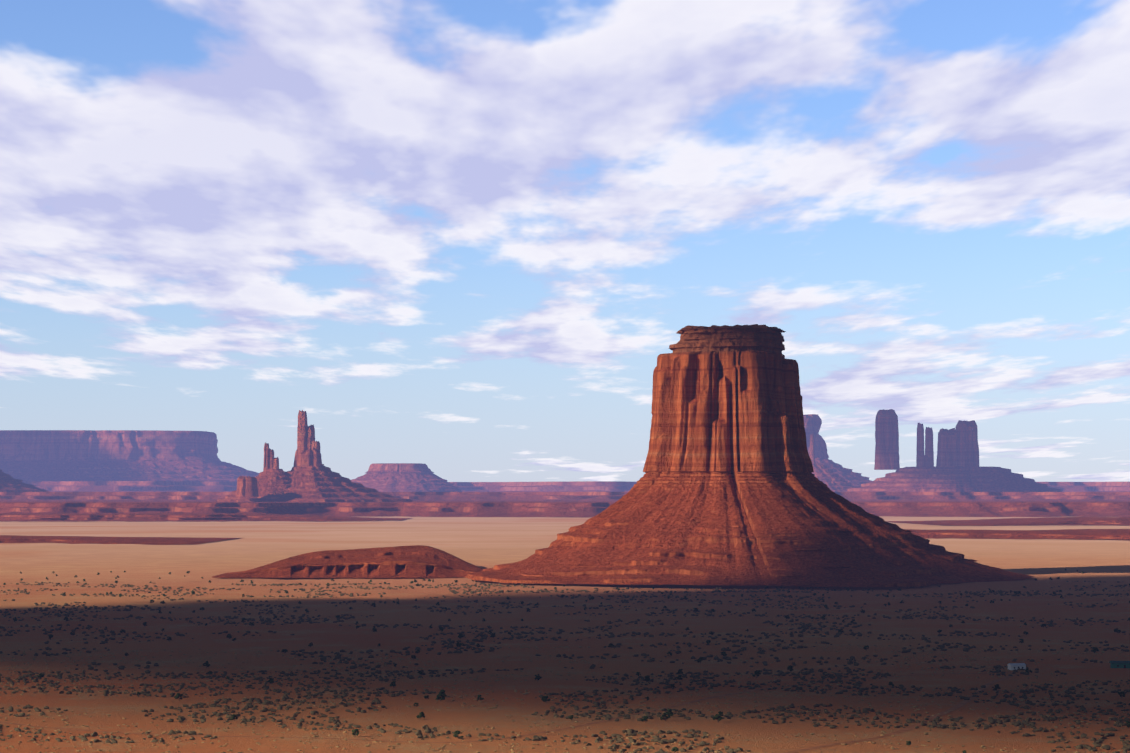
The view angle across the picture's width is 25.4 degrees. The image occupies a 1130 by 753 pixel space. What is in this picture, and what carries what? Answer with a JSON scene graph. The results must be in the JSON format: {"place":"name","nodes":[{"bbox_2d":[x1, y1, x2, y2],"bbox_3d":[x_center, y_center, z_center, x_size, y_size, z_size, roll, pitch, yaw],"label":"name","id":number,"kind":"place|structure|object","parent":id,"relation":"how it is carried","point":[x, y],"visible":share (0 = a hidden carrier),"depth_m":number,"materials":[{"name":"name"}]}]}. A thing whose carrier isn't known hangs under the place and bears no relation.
{"place":"outdoors","nodes":[
{"label":"outdoors","id":0,"kind":"place"},
{"bbox_2d":[9,580,478,601],"bbox_3d":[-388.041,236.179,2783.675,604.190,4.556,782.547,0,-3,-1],"label":"dirt track","id":1,"kind":"structure","parent":0,"point":[316,583],"depth_m":2801.11,"materials":[{"name":"soil"}]},
{"bbox_2d":[0,672,1011,742],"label":"dirt track","id":2,"kind":"structure","parent":0,"point":[472,741],"depth_m":1117.10,"materials":[{"name":"soil"}]},
{"bbox_2d":[0,516,1129,752],"bbox_3d":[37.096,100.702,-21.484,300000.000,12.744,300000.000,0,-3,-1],"label":"ground","id":3,"kind":"structure","parent":0,"point":[484,542],"depth_m":1694.27,"materials":[{"name":"brown sand"}]},
{"bbox_2d":[0,469,48,491],"bbox_3d":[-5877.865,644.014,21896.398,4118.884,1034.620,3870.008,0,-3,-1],"label":"talus slope","id":4,"kind":"structure","parent":3,"relation":"on","point":[9,483],"depth_m":21646.47,"materials":[{"name":"purple stone"}]},
{"bbox_2d":[0,535,235,544],"bbox_3d":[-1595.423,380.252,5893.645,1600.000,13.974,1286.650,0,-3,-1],"label":"ridge","id":5,"kind":"structure","parent":3,"relation":"on","point":[103,540],"depth_m":5655.62,"materials":[{"name":"red stone"}]},
{"bbox_2d":[0,513,409,521],"bbox_3d":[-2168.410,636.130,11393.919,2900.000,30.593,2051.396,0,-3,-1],"label":"ridge","id":6,"kind":"structure","parent":3,"relation":"on","point":[130,517],"depth_m":10698.57,"materials":[{"name":"red stone"}]},
{"bbox_2d":[214,464,412,501],"bbox_3d":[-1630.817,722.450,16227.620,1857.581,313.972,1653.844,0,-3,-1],"label":"talus slope","id":7,"kind":"structure","parent":3,"relation":"on","point":[320,483],"depth_m":15976.66,"materials":[{"name":"brown stone"}]},
{"bbox_2d":[236,476,258,496],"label":"rock block","id":8,"kind":"structure","parent":7,"relation":"on","point":[247,486],"depth_m":15616.37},
{"bbox_2d":[217,469,291,501],"bbox_3d":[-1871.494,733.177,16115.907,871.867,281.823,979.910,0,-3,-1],"label":"rock mound","id":9,"kind":"object","parent":7,"relation":"on","point":[273,484],"visible":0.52,"depth_m":15940.98,"materials":[{"name":"stone"}]},
{"bbox_2d":[263,443,268,470],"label":"spire","id":10,"kind":"structure","parent":9,"relation":"on","point":[266,455],"depth_m":16115.53,"materials":[{"name":"brown stone"}]},
{"bbox_2d":[269,448,273,468],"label":"spire","id":11,"kind":"structure","parent":9,"relation":"on","point":[271,455],"depth_m":16119.55,"materials":[{"name":"brown stone"}]},
{"bbox_2d":[273,457,278,468],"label":"spire","id":12,"kind":"structure","parent":9,"relation":"on","point":[275,463],"depth_m":16114.78,"materials":[{"name":"stone"}]},
{"bbox_2d":[297,410,307,452],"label":"spire","id":13,"kind":"structure","parent":7,"relation":"on","point":[302,431],"depth_m":16211.20,"materials":[{"name":"red stone"}]},
{"bbox_2d":[293,447,321,466],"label":"rock formation","id":14,"kind":"object","parent":7,"relation":"on","point":[310,456],"visible":0.67,"depth_m":16173.34,"materials":[{"name":"brown stone"}]},
{"bbox_2d":[306,424,314,450],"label":"spire","id":15,"kind":"structure","parent":7,"relation":"on","point":[310,432],"depth_m":16218.68,"materials":[{"name":"red stone"}]},
{"bbox_2d":[311,440,320,464],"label":"spire","id":16,"kind":"structure","parent":7,"relation":"on","point":[315,445],"depth_m":16209.39,"materials":[{"name":"stone"}]},
{"bbox_2d":[212,545,482,577],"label":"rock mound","id":17,"kind":"object","parent":3,"relation":"on","point":[416,561],"visible":0.81,"depth_m":3241.09,"materials":[{"name":"red stone"}]},
{"bbox_2d":[0,644,1129,752],"bbox_3d":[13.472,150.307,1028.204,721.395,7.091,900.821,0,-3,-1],"label":"shrubs","id":18,"kind":"object","parent":3,"relation":"on","point":[935,721],"visible":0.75,"depth_m":1224.24,"materials":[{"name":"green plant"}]},
{"bbox_2d":[0,581,1129,673],"bbox_3d":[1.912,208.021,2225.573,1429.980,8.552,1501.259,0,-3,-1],"label":"shrubs","id":19,"kind":"object","parent":3,"relation":"on","point":[592,666],"visible":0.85,"depth_m":2058.80,"materials":[{"name":"green plant"}]},
{"bbox_2d":[0,501,1129,517],"bbox_3d":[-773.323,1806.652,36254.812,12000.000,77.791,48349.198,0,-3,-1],"label":"terrace rock","id":20,"kind":"object","parent":3,"relation":"on","point":[580,509],"visible":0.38,"depth_m":13224.60,"materials":[{"name":"red stone"}]},
{"bbox_2d":[0,492,1129,500],"bbox_3d":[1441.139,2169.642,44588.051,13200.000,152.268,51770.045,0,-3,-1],"label":"plateau","id":21,"kind":"structure","parent":3,"relation":"on","point":[580,496],"depth_m":20413.55,"materials":[{"name":"red stone"}]},
{"bbox_2d":[18,570,1129,752],"bbox_3d":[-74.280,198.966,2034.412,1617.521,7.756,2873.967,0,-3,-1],"label":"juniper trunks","id":22,"kind":"object","parent":3,"relation":"on","point":[611,646],"visible":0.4,"depth_m":1674.51,"materials":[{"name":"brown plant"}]},
{"bbox_2d":[3,569,1129,752],"bbox_3d":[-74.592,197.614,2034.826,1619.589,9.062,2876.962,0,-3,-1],"label":"shrubs","id":23,"kind":"object","parent":22,"relation":"attached to","point":[441,695],"visible":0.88,"depth_m":1781.73,"materials":[{"name":"green plant"}]},
{"bbox_2d":[22,481,1129,491],"bbox_3d":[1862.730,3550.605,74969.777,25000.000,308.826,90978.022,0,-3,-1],"label":"plateau","id":24,"kind":"structure","parent":3,"relation":"on","point":[192,486],"depth_m":31958.94,"materials":[{"name":"red stone"}]},
{"bbox_2d":[0,430,258,481],"bbox_3d":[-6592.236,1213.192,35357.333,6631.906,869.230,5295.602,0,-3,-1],"label":"mesa","id":25,"kind":"structure","parent":24,"relation":"on","point":[93,455],"depth_m":34494.54,"materials":[{"name":"stone"}]},
{"bbox_2d":[351,463,461,491],"bbox_3d":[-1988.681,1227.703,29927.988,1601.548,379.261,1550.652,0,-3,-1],"label":"mesa","id":26,"kind":"structure","parent":24,"relation":"on","point":[399,477],"depth_m":29539.91,"materials":[{"name":"purple stone"}]},
{"bbox_2d":[465,324,1034,586],"bbox_3d":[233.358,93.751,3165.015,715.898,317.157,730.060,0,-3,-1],"label":"butte","id":27,"kind":"object","parent":3,"relation":"on","point":[728,488],"visible":1,"depth_m":3069.28,"materials":[{"name":"brown stone"}]},
{"bbox_2d":[812,463,856,491],"bbox_3d":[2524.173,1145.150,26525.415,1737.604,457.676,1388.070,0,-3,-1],"label":"talus slope","id":28,"kind":"structure","parent":3,"relation":"on","point":[831,480],"depth_m":26276.79,"materials":[{"name":"stone"}]},
{"bbox_2d":[810,434,814,462],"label":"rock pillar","id":29,"kind":"structure","parent":28,"relation":"on","point":[812,454],"depth_m":26513.62,"materials":[{"name":"stone"}]},
{"bbox_2d":[847,466,1061,491],"bbox_3d":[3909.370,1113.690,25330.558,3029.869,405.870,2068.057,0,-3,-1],"label":"mound","id":30,"kind":"object","parent":3,"relation":"on","point":[951,479],"visible":0.56,"depth_m":24906.49,"materials":[{"name":"stone"}]},
{"bbox_2d":[874,409,899,469],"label":"tall pillar","id":31,"kind":"structure","parent":30,"relation":"on","point":[886,441],"depth_m":25251.27,"materials":[{"name":"stone"}]},
{"bbox_2d":[916,423,924,466],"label":"rock spire","id":32,"kind":"structure","parent":30,"relation":"on","point":[920,440],"depth_m":25341.43,"materials":[{"name":"stone"}]},
{"bbox_2d":[918,455,930,466],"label":"rock block","id":33,"kind":"structure","parent":30,"relation":"on","point":[924,460],"depth_m":25289.35,"materials":[{"name":"purple stone"}]},
{"bbox_2d":[925,427,933,466],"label":"rock spire","id":34,"kind":"structure","parent":30,"relation":"on","point":[929,451],"depth_m":25315.68,"materials":[{"name":"stone"}]},
{"bbox_2d":[936,428,958,465],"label":"rock tower","id":35,"kind":"structure","parent":30,"relation":"on","point":[947,447],"depth_m":25235.91,"materials":[{"name":"purple stone"}]},
{"bbox_2d":[955,420,978,466],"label":"rock tower","id":36,"kind":"structure","parent":30,"relation":"on","point":[968,447],"depth_m":25253.14,"materials":[{"name":"purple stone"}]},
{"bbox_2d":[886,517,1129,525],"bbox_3d":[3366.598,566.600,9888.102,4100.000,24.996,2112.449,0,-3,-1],"label":"ridge","id":37,"kind":"structure","parent":3,"relation":"on","point":[1119,521],"depth_m":9425.16,"materials":[{"name":"red stone"}]},
{"bbox_2d":[1007,663,1025,669],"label":"white hut","id":38,"kind":"object","parent":3,"relation":"on","point":[1013,666],"visible":0.84,"depth_m":1438.22,"materials":[{"name":"white"}]},
{"bbox_2d":[905,529,1129,539],"bbox_3d":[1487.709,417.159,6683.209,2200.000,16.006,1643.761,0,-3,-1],"label":"ridge","id":39,"kind":"structure","parent":3,"relation":"on","point":[1101,534],"depth_m":6255.15,"materials":[{"name":"red stone"}]},
{"bbox_2d":[1110,661,1129,667],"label":"green shed","id":40,"kind":"structure","parent":3,"relation":"on","point":[1119,664],"depth_m":1454.20,"materials":[{"name":"teal"}]},
{"bbox_2d":[0,0,1129,481],"label":"sky","id":41,"kind":"structure","parent":0,"point":[466,240],"materials":[{"name":"blue"}]},
{"bbox_2d":[803,414,872,486],"bbox_3d":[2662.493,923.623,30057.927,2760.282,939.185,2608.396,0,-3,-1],"label":"butte","id":42,"kind":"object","parent":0,"point":[812,423],"visible":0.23,"depth_m":29732.76,"materials":[{"name":"stone"}]},
{"bbox_2d":[785,674,1016,752],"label":"dirt track","id":43,"kind":"structure","parent":0,"point":[955,707],"depth_m":1113.57,"materials":[{"name":"soil"}]}
]}

